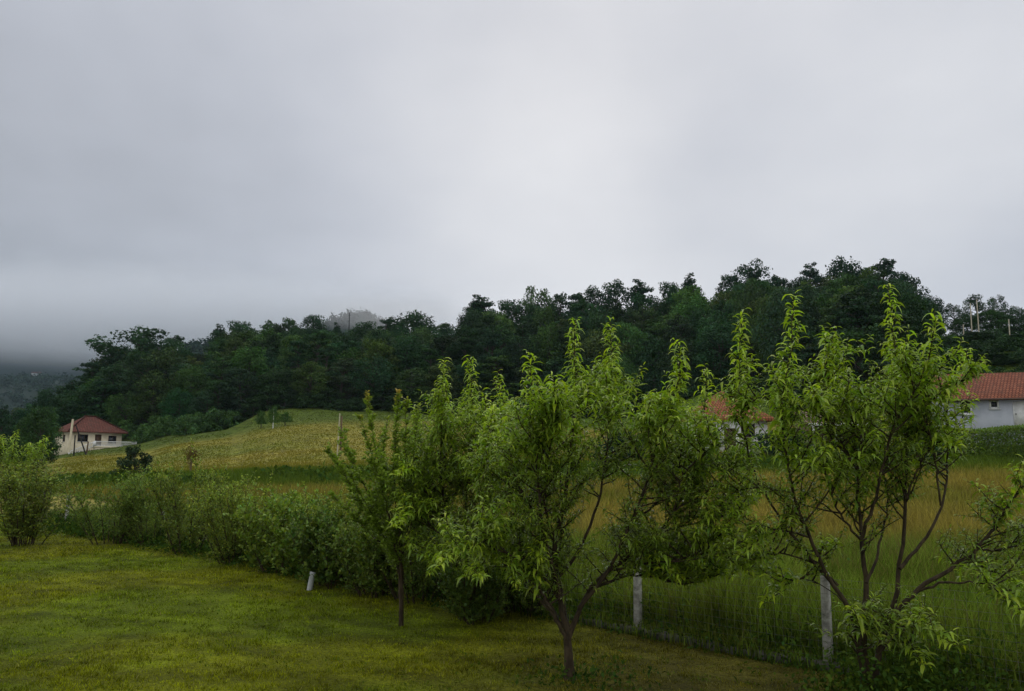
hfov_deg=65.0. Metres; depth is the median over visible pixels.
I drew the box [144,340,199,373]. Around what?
forest tree
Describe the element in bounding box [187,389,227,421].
forest tree
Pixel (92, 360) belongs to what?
forest tree
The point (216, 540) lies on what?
shrub
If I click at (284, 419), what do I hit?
sapling
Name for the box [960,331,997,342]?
bush
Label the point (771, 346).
forest tree
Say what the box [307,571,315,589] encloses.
pipe stub
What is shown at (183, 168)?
sky
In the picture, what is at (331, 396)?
bush
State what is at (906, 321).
forest tree
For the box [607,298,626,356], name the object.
forest tree
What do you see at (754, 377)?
bush
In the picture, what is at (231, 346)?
forest tree
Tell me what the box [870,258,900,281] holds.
forest tree
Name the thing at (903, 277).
forest tree
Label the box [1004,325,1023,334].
bush
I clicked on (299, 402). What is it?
bush
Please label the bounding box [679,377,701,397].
bush
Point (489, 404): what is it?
bush
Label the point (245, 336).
forest tree
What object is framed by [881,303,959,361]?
forest tree
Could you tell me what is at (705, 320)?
forest tree
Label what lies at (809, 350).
forest tree
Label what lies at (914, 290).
forest tree
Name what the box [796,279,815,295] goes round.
forest tree
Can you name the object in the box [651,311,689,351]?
forest tree
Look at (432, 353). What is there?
forest tree
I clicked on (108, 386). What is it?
forest tree
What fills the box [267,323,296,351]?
forest tree
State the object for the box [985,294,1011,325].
slope tree
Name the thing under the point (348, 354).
forest tree
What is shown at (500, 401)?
bush
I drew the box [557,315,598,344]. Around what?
forest tree
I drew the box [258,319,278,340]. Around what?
forest tree
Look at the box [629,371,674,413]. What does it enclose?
forest tree
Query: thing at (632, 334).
forest tree
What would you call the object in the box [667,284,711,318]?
forest tree
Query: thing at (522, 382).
forest tree
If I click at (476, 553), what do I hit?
shrub
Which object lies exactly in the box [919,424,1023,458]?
clipped hedge
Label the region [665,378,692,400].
bush
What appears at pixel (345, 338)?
forest tree
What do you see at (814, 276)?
forest tree
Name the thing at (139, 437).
bush
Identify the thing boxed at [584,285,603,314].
forest tree
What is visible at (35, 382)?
wood
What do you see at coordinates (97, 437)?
door
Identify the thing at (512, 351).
forest tree
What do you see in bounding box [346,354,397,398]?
forest tree
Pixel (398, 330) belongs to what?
forest tree
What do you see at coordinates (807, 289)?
forest tree
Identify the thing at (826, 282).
forest tree
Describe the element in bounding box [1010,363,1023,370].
bush
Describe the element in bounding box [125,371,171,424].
forest tree
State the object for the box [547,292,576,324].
forest tree
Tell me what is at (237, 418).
bush
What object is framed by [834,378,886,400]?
bush
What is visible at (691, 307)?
forest tree
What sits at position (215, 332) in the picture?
forest tree
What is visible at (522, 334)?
forest tree
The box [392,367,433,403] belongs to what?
forest tree
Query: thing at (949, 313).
slope tree
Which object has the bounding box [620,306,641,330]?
forest tree
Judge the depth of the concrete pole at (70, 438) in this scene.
127.14 m
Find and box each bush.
[105,410,129,427]
[109,445,153,474]
[118,418,140,437]
[130,424,155,442]
[142,414,165,436]
[150,414,181,435]
[169,414,202,435]
[180,411,217,433]
[198,406,238,430]
[212,413,249,426]
[220,410,242,428]
[236,397,267,414]
[271,389,299,408]
[286,395,313,406]
[294,391,333,407]
[317,386,347,407]
[323,399,358,410]
[342,397,369,410]
[358,394,382,408]
[359,386,398,407]
[379,392,409,410]
[400,389,426,411]
[421,391,437,413]
[442,396,457,412]
[455,398,486,412]
[477,398,492,412]
[488,392,511,414]
[579,398,600,417]
[589,406,622,417]
[590,429,653,460]
[623,405,641,416]
[639,394,660,416]
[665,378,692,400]
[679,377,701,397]
[690,378,718,392]
[707,368,733,393]
[719,373,758,391]
[729,375,762,387]
[751,430,788,455]
[753,371,782,399]
[760,428,818,456]
[780,383,823,417]
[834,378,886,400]
[853,385,892,411]
[910,439,955,460]
[938,355,975,370]
[941,343,979,356]
[942,334,977,344]
[943,331,968,343]
[954,340,998,361]
[958,352,1023,365]
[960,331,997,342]
[972,366,1006,373]
[975,328,1008,341]
[990,327,1020,335]
[993,370,1023,372]
[999,350,1023,363]
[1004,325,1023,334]
[1004,333,1023,342]
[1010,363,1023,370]
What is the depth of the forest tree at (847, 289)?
122.35 m
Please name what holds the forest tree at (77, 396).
on the ground at (20, 355)
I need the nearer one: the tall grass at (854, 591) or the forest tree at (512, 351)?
the tall grass at (854, 591)
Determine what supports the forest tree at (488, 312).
on the ground at (20, 355)
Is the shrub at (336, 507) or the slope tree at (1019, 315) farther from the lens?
the slope tree at (1019, 315)
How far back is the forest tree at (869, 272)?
198.17 m
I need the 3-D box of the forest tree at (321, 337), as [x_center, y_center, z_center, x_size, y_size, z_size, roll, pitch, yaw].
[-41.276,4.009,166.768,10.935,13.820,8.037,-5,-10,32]
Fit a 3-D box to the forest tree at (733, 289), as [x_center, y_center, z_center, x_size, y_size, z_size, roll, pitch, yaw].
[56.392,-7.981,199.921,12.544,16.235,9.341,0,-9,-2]
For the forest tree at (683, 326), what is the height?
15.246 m
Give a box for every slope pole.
[970,303,971,330]
[976,299,978,331]
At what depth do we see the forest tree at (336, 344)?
172.89 m
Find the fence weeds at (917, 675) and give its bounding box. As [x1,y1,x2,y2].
[572,575,1023,690]
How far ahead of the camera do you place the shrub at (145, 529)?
24.28 m
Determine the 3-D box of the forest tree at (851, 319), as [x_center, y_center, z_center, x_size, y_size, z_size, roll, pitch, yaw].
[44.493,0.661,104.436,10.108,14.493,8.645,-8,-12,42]
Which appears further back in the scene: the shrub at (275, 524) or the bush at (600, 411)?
the bush at (600, 411)
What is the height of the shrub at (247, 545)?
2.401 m
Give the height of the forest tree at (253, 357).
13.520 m
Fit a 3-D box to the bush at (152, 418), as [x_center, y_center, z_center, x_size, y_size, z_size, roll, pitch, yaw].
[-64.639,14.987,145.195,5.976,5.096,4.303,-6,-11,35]
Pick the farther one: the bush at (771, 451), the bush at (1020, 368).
the bush at (1020, 368)
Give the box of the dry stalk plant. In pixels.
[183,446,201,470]
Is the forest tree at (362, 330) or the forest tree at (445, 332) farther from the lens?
the forest tree at (362, 330)
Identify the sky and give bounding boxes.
[0,0,1023,357]
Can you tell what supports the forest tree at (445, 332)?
on the ground at (20, 355)
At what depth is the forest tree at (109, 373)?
156.80 m
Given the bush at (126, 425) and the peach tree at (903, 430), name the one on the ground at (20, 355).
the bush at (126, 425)
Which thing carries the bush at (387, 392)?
on the ground at (20, 355)
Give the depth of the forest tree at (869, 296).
116.30 m
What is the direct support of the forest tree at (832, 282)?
on the ground at (20, 355)
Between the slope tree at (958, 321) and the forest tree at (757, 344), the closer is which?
the forest tree at (757, 344)
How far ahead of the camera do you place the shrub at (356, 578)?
15.36 m
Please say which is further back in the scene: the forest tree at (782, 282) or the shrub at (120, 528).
the forest tree at (782, 282)
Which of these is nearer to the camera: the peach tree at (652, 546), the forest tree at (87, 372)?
the peach tree at (652, 546)
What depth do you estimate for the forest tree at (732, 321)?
144.43 m
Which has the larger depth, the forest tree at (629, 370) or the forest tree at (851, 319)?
the forest tree at (629, 370)
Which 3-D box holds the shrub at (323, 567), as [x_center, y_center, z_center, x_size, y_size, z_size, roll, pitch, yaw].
[-3.686,4.106,16.906,2.149,2.062,2.269,-8,-12,42]
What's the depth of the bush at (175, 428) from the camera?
134.56 m
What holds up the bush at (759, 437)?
on the ground at (20, 355)
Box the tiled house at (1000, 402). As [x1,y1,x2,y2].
[922,372,1023,444]
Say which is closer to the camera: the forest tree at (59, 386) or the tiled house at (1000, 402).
the tiled house at (1000, 402)
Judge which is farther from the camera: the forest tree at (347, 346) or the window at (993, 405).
the forest tree at (347, 346)
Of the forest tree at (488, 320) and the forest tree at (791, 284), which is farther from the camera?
the forest tree at (791, 284)
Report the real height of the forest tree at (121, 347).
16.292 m
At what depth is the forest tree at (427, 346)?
169.16 m
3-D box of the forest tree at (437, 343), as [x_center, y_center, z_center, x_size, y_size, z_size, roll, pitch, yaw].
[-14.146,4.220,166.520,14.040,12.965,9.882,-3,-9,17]
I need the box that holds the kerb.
[109,531,998,690]
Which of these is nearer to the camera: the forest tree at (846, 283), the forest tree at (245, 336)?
the forest tree at (846, 283)
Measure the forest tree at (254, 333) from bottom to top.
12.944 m
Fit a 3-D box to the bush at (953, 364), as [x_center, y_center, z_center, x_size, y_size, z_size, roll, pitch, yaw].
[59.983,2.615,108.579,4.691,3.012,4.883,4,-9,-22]
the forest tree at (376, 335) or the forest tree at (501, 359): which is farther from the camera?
the forest tree at (376, 335)
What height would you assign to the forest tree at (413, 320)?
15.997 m
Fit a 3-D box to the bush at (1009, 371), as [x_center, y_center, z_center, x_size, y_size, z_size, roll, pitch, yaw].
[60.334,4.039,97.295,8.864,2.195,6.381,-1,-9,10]
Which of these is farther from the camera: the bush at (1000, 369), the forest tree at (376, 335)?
the forest tree at (376, 335)
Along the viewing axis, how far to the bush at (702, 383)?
138.50 m
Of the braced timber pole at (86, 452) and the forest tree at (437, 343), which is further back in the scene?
the forest tree at (437, 343)
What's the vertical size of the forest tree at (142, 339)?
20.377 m
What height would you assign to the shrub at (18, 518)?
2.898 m
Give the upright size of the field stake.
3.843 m
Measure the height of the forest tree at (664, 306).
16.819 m
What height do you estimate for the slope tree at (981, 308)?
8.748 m
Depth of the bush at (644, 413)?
139.12 m
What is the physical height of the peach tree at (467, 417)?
4.535 m
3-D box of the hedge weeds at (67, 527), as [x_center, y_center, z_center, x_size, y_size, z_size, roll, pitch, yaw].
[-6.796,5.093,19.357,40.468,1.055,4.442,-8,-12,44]
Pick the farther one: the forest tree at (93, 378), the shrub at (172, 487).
the forest tree at (93, 378)
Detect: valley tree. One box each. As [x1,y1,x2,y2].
[0,404,13,459]
[1,415,17,447]
[6,417,39,466]
[14,405,63,471]
[27,388,62,444]
[47,394,81,422]
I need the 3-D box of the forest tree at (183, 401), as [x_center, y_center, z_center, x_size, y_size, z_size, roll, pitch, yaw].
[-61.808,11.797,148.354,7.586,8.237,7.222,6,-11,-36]
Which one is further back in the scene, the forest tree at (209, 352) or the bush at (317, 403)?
the forest tree at (209, 352)
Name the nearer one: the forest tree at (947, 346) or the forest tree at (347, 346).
the forest tree at (947, 346)
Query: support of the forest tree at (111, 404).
on the ground at (20, 355)
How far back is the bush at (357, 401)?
144.65 m
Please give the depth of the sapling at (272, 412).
117.60 m
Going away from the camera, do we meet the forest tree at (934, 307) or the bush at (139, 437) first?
the bush at (139, 437)
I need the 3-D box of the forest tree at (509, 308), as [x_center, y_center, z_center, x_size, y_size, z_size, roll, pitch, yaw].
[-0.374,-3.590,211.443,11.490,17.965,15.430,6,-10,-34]
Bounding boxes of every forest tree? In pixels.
[4,416,20,446]
[5,407,27,430]
[11,402,44,441]
[36,409,80,442]
[43,385,76,402]
[53,361,106,394]
[60,379,77,396]
[61,382,109,419]
[64,380,124,425]
[77,359,97,386]
[80,363,134,423]
[83,375,114,394]
[84,325,185,375]
[89,346,132,369]
[94,362,139,396]
[96,344,130,375]
[102,391,145,435]
[116,351,145,384]
[118,356,169,425]
[123,346,191,415]
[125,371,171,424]
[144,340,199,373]
[156,387,197,420]
[164,335,184,346]
[166,364,215,414]
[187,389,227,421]
[193,353,211,367]
[193,355,239,417]
[200,336,230,380]
[200,338,227,380]
[201,364,219,413]
[202,329,240,367]
[203,324,226,350]
[210,336,249,381]
[212,329,265,367]
[214,320,257,338]
[215,350,251,399]
[218,346,279,403]
[244,340,264,392]
[249,330,260,338]
[252,347,292,394]
[257,327,283,350]
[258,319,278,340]
[259,333,280,355]
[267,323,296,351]
[270,340,295,384]
[274,327,310,358]
[276,317,298,330]
[276,334,309,389]
[277,325,311,348]
[283,339,314,390]
[289,361,333,397]
[298,314,330,356]
[300,340,336,383]
[303,331,336,383]
[304,327,322,356]
[307,329,342,360]
[311,344,342,387]
[320,358,363,398]
[326,329,365,355]
[327,341,349,388]
[331,322,342,340]
[331,346,370,398]
[332,340,361,392]
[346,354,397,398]
[347,321,376,345]
[347,337,401,390]
[367,329,389,347]
[377,317,394,332]
[378,335,435,390]
[384,310,440,338]
[389,326,410,345]
[389,330,429,354]
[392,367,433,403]
[408,324,436,344]
[408,325,433,344]
[409,342,442,384]
[413,334,460,388]
[415,348,456,393]
[415,362,465,404]
[432,322,454,343]
[436,326,457,344]
[445,325,484,385]
[448,337,481,400]
[451,359,486,399]
[455,307,481,330]
[458,313,508,369]
[458,355,523,401]
[460,309,482,335]
[462,294,495,315]
[465,297,485,323]
[469,324,515,401]
[476,311,516,357]
[480,309,500,325]
[493,336,543,396]
[497,299,527,325]
[506,365,546,404]
[513,286,557,324]
[514,322,533,386]
[519,301,555,324]
[527,306,567,349]
[528,321,568,389]
[536,338,556,379]
[539,351,573,398]
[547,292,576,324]
[548,320,587,394]
[552,306,565,321]
[554,319,573,330]
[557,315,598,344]
[557,357,601,416]
[564,292,587,314]
[567,298,601,330]
[567,329,633,388]
[568,299,585,317]
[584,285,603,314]
[584,309,623,358]
[595,279,637,323]
[596,323,644,373]
[604,321,658,402]
[605,354,640,404]
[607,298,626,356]
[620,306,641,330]
[624,279,660,316]
[624,334,675,392]
[626,305,666,336]
[627,291,653,320]
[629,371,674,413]
[630,336,672,382]
[646,297,666,314]
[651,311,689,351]
[652,281,685,304]
[653,338,712,386]
[654,299,674,335]
[663,293,680,310]
[663,313,696,370]
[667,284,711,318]
[669,295,718,347]
[678,285,701,314]
[680,272,701,293]
[688,317,729,373]
[691,321,750,387]
[706,290,738,315]
[711,299,736,321]
[715,274,743,297]
[717,314,758,375]
[720,281,745,295]
[720,312,750,346]
[725,258,780,288]
[730,320,767,376]
[732,280,769,317]
[733,284,755,309]
[736,278,773,308]
[743,294,788,371]
[743,297,769,376]
[746,277,775,296]
[748,286,825,373]
[751,350,811,396]
[766,274,787,289]
[773,305,821,393]
[781,298,832,355]
[784,276,805,290]
[785,284,824,307]
[793,346,838,390]
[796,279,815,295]
[797,262,824,290]
[804,298,863,368]
[805,286,832,301]
[811,276,835,293]
[812,285,876,365]
[815,273,863,313]
[815,295,885,380]
[818,286,893,367]
[819,325,895,389]
[820,255,865,286]
[823,280,837,297]
[825,276,851,300]
[837,272,856,280]
[837,278,929,340]
[852,284,945,368]
[859,266,879,279]
[862,312,937,386]
[864,270,900,291]
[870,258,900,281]
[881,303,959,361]
[885,278,910,292]
[886,270,930,303]
[886,280,928,316]
[919,296,947,345]
[924,294,946,331]
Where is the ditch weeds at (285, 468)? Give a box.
[7,445,1023,493]
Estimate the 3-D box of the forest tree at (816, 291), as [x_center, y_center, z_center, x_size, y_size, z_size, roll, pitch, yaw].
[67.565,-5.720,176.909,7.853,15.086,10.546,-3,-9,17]
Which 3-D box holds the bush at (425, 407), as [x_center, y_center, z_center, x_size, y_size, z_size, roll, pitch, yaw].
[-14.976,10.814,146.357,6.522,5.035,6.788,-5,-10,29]
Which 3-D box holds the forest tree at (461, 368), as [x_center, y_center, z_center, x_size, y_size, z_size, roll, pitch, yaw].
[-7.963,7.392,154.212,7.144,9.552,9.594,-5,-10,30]
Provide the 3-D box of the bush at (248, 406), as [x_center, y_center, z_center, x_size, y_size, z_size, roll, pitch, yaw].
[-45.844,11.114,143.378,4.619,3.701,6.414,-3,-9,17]
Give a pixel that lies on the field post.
(338, 434)
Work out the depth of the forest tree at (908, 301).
102.83 m
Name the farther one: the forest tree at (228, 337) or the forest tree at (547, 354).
the forest tree at (228, 337)
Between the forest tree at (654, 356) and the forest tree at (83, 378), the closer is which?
the forest tree at (654, 356)
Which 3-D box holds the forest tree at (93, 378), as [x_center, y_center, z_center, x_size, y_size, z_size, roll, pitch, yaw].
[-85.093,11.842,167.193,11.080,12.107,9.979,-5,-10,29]
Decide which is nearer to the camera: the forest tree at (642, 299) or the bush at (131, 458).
the bush at (131, 458)
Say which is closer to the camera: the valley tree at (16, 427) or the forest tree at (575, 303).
the valley tree at (16, 427)
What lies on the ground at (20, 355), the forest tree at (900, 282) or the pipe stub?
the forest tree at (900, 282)
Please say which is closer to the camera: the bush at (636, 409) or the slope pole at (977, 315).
the slope pole at (977, 315)
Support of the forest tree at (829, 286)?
on the ground at (20, 355)
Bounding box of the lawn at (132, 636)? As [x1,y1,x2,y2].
[0,512,911,690]
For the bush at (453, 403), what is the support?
on the ground at (20, 355)
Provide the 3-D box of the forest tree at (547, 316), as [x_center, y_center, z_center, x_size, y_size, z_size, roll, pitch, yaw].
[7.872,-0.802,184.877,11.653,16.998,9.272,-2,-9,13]
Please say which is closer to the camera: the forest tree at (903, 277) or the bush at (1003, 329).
the bush at (1003, 329)
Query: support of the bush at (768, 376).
on the ground at (20, 355)
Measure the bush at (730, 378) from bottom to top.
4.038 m
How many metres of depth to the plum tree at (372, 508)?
13.06 m
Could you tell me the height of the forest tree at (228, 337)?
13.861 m
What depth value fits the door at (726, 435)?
71.33 m
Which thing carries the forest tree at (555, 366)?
on the ground at (20, 355)
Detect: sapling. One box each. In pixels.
[254,409,268,427]
[267,406,280,427]
[280,412,292,425]
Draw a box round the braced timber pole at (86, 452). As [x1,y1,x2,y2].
[73,425,88,455]
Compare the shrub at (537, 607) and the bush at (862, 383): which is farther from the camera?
the bush at (862, 383)
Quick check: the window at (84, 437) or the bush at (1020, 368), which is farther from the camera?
the window at (84, 437)
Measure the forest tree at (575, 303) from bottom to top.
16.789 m
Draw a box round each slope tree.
[941,303,967,332]
[947,314,980,332]
[959,294,993,325]
[966,308,1010,331]
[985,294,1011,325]
[998,306,1023,332]
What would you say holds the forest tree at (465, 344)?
on the ground at (20, 355)
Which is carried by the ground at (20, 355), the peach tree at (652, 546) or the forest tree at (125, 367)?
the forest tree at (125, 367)
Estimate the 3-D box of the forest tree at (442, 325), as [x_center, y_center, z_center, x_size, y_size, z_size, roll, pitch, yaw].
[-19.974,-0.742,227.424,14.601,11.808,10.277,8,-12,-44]
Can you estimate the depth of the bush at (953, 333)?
132.81 m
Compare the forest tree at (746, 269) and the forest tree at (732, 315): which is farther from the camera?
the forest tree at (746, 269)
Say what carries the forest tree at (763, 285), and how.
on the ground at (20, 355)
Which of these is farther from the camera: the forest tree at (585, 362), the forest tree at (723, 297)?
the forest tree at (723, 297)
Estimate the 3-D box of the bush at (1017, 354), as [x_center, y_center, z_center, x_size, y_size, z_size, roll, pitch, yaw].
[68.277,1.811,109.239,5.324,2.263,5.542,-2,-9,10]
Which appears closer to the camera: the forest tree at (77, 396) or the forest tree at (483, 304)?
the forest tree at (77, 396)
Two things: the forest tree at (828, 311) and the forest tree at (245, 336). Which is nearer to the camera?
the forest tree at (828, 311)
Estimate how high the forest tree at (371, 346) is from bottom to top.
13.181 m
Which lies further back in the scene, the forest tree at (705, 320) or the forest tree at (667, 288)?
the forest tree at (667, 288)
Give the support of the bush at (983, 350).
on the ground at (20, 355)
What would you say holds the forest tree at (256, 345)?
on the ground at (20, 355)
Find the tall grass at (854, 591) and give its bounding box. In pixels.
[45,496,1023,690]
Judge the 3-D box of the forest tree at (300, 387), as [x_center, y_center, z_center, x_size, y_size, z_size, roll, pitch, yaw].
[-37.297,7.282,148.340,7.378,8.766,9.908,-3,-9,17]
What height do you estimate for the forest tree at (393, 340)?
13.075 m
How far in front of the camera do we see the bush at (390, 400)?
145.41 m
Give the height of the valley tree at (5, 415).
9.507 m
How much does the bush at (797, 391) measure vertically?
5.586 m
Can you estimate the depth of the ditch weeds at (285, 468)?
52.11 m
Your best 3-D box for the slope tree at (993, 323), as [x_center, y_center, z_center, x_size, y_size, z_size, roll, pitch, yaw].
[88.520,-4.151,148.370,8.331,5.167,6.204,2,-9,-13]
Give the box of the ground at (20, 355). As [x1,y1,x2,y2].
[0,317,1023,674]
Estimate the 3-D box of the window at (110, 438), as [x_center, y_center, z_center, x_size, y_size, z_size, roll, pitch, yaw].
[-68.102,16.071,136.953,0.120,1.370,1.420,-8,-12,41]
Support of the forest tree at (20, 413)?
on the ground at (20, 355)
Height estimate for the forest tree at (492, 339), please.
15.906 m
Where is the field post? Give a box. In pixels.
[337,413,339,454]
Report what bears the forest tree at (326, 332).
on the ground at (20, 355)
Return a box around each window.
[77,434,87,441]
[108,436,115,443]
[741,424,754,437]
[958,401,972,415]
[989,400,1000,409]
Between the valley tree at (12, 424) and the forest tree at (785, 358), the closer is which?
the forest tree at (785, 358)
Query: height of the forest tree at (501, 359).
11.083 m
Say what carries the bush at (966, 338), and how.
on the ground at (20, 355)
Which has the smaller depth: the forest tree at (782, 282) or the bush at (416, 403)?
the bush at (416, 403)
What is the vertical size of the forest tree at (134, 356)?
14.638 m
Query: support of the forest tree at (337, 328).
on the ground at (20, 355)
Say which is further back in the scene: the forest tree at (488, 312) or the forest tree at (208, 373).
the forest tree at (488, 312)
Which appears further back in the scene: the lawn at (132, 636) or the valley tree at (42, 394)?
the valley tree at (42, 394)
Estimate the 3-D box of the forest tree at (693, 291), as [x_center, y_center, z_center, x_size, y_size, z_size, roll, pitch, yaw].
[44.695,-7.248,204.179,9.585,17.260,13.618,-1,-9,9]
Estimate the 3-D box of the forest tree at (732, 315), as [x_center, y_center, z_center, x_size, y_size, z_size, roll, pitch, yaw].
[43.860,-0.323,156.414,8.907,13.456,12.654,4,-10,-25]
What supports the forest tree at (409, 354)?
on the ground at (20, 355)
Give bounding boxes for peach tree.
[0,431,53,538]
[382,355,565,624]
[426,316,784,681]
[696,283,1023,690]
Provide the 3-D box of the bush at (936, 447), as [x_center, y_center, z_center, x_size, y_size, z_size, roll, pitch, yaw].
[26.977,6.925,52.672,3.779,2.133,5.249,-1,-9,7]
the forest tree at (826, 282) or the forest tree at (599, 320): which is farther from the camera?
the forest tree at (826, 282)
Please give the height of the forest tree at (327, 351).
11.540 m
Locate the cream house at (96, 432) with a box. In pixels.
[54,415,136,454]
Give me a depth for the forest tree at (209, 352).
190.06 m
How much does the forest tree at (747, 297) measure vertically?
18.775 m
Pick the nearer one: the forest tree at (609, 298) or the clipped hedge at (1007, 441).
the clipped hedge at (1007, 441)
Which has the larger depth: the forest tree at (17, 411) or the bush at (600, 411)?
the forest tree at (17, 411)
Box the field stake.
[339,416,342,450]
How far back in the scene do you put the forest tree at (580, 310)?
185.32 m
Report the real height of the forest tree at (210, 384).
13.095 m
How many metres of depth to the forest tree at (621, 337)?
164.06 m
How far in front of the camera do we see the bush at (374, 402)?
146.83 m
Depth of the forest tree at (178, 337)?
202.31 m
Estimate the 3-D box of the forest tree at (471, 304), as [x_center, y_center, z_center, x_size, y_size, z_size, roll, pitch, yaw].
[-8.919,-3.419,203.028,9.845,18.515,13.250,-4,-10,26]
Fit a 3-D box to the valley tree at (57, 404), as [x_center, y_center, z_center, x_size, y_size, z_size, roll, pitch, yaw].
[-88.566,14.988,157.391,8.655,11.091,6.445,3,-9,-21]
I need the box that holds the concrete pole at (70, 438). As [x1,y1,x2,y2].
[67,419,73,452]
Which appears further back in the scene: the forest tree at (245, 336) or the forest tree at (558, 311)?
the forest tree at (558, 311)
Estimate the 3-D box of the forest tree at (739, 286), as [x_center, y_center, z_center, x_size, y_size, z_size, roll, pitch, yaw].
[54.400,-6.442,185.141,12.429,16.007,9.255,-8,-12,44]
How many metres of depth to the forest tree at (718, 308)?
166.85 m
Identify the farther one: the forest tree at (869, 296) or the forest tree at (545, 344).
the forest tree at (545, 344)
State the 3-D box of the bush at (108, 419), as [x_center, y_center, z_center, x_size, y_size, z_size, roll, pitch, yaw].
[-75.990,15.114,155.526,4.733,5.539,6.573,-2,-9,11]
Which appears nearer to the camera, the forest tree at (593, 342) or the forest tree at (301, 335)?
the forest tree at (593, 342)
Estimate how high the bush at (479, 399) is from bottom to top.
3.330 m
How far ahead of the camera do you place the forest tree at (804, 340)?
112.28 m
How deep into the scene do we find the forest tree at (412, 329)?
196.01 m
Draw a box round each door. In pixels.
[95,434,101,445]
[724,428,735,449]
[1012,401,1023,424]
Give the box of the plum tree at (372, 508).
[323,388,468,625]
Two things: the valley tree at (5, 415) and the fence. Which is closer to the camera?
the fence
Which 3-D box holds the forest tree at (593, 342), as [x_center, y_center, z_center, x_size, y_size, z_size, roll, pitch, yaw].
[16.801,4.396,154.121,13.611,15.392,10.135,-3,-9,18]
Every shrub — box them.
[0,459,87,546]
[46,463,175,544]
[115,483,192,545]
[141,435,235,553]
[185,471,297,563]
[219,470,312,554]
[222,481,334,574]
[279,491,389,588]
[293,480,389,582]
[322,511,422,598]
[349,488,476,603]
[431,499,534,611]
[431,553,519,623]
[486,528,566,616]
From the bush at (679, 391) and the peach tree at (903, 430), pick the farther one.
the bush at (679, 391)
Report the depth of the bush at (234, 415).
139.49 m
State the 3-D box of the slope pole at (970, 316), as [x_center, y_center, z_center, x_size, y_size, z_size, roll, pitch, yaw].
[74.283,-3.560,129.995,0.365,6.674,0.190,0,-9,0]
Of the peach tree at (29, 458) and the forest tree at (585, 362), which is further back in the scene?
the forest tree at (585, 362)
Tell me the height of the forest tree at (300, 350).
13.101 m
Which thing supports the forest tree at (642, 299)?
on the ground at (20, 355)
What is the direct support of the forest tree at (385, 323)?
on the ground at (20, 355)
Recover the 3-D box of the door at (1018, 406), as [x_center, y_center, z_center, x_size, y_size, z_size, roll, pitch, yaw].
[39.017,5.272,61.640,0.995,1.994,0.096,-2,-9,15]
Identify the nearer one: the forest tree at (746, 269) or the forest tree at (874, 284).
the forest tree at (874, 284)
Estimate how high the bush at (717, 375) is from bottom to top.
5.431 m
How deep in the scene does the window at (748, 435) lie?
71.28 m
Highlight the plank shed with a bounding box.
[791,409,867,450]
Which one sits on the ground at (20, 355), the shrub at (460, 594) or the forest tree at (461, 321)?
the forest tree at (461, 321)
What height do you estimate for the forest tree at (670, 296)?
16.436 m
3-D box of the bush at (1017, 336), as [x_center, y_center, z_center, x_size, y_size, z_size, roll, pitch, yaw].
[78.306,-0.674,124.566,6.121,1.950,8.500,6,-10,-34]
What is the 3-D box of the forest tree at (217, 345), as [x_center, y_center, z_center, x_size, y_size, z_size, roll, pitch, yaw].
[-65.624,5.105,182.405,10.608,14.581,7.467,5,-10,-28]
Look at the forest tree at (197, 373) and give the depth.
153.35 m
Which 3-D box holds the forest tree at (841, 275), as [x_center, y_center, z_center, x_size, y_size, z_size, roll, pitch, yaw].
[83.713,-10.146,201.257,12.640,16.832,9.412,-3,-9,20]
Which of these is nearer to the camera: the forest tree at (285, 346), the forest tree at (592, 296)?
the forest tree at (285, 346)
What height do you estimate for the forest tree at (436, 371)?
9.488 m
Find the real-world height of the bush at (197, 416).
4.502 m
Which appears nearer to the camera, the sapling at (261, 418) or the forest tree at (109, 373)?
the sapling at (261, 418)
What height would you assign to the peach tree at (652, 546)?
4.842 m
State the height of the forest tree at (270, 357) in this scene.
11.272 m
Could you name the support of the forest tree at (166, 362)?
on the ground at (20, 355)
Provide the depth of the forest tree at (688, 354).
143.84 m
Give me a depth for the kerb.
11.60 m
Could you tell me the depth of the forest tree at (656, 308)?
204.56 m
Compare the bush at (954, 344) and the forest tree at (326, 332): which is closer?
the bush at (954, 344)
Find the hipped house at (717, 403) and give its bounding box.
[682,391,775,451]
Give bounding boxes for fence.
[22,488,1023,690]
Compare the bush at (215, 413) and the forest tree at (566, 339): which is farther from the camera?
the forest tree at (566, 339)
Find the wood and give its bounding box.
[0,307,386,449]
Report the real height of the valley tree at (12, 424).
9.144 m
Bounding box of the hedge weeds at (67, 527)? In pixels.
[0,509,1022,690]
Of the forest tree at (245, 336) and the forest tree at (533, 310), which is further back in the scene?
the forest tree at (533, 310)
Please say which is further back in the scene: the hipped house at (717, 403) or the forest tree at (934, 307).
the forest tree at (934, 307)
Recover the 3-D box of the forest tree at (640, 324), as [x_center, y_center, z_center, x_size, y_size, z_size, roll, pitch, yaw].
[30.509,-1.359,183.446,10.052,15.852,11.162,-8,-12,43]
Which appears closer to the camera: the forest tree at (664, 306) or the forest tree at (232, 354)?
the forest tree at (232, 354)

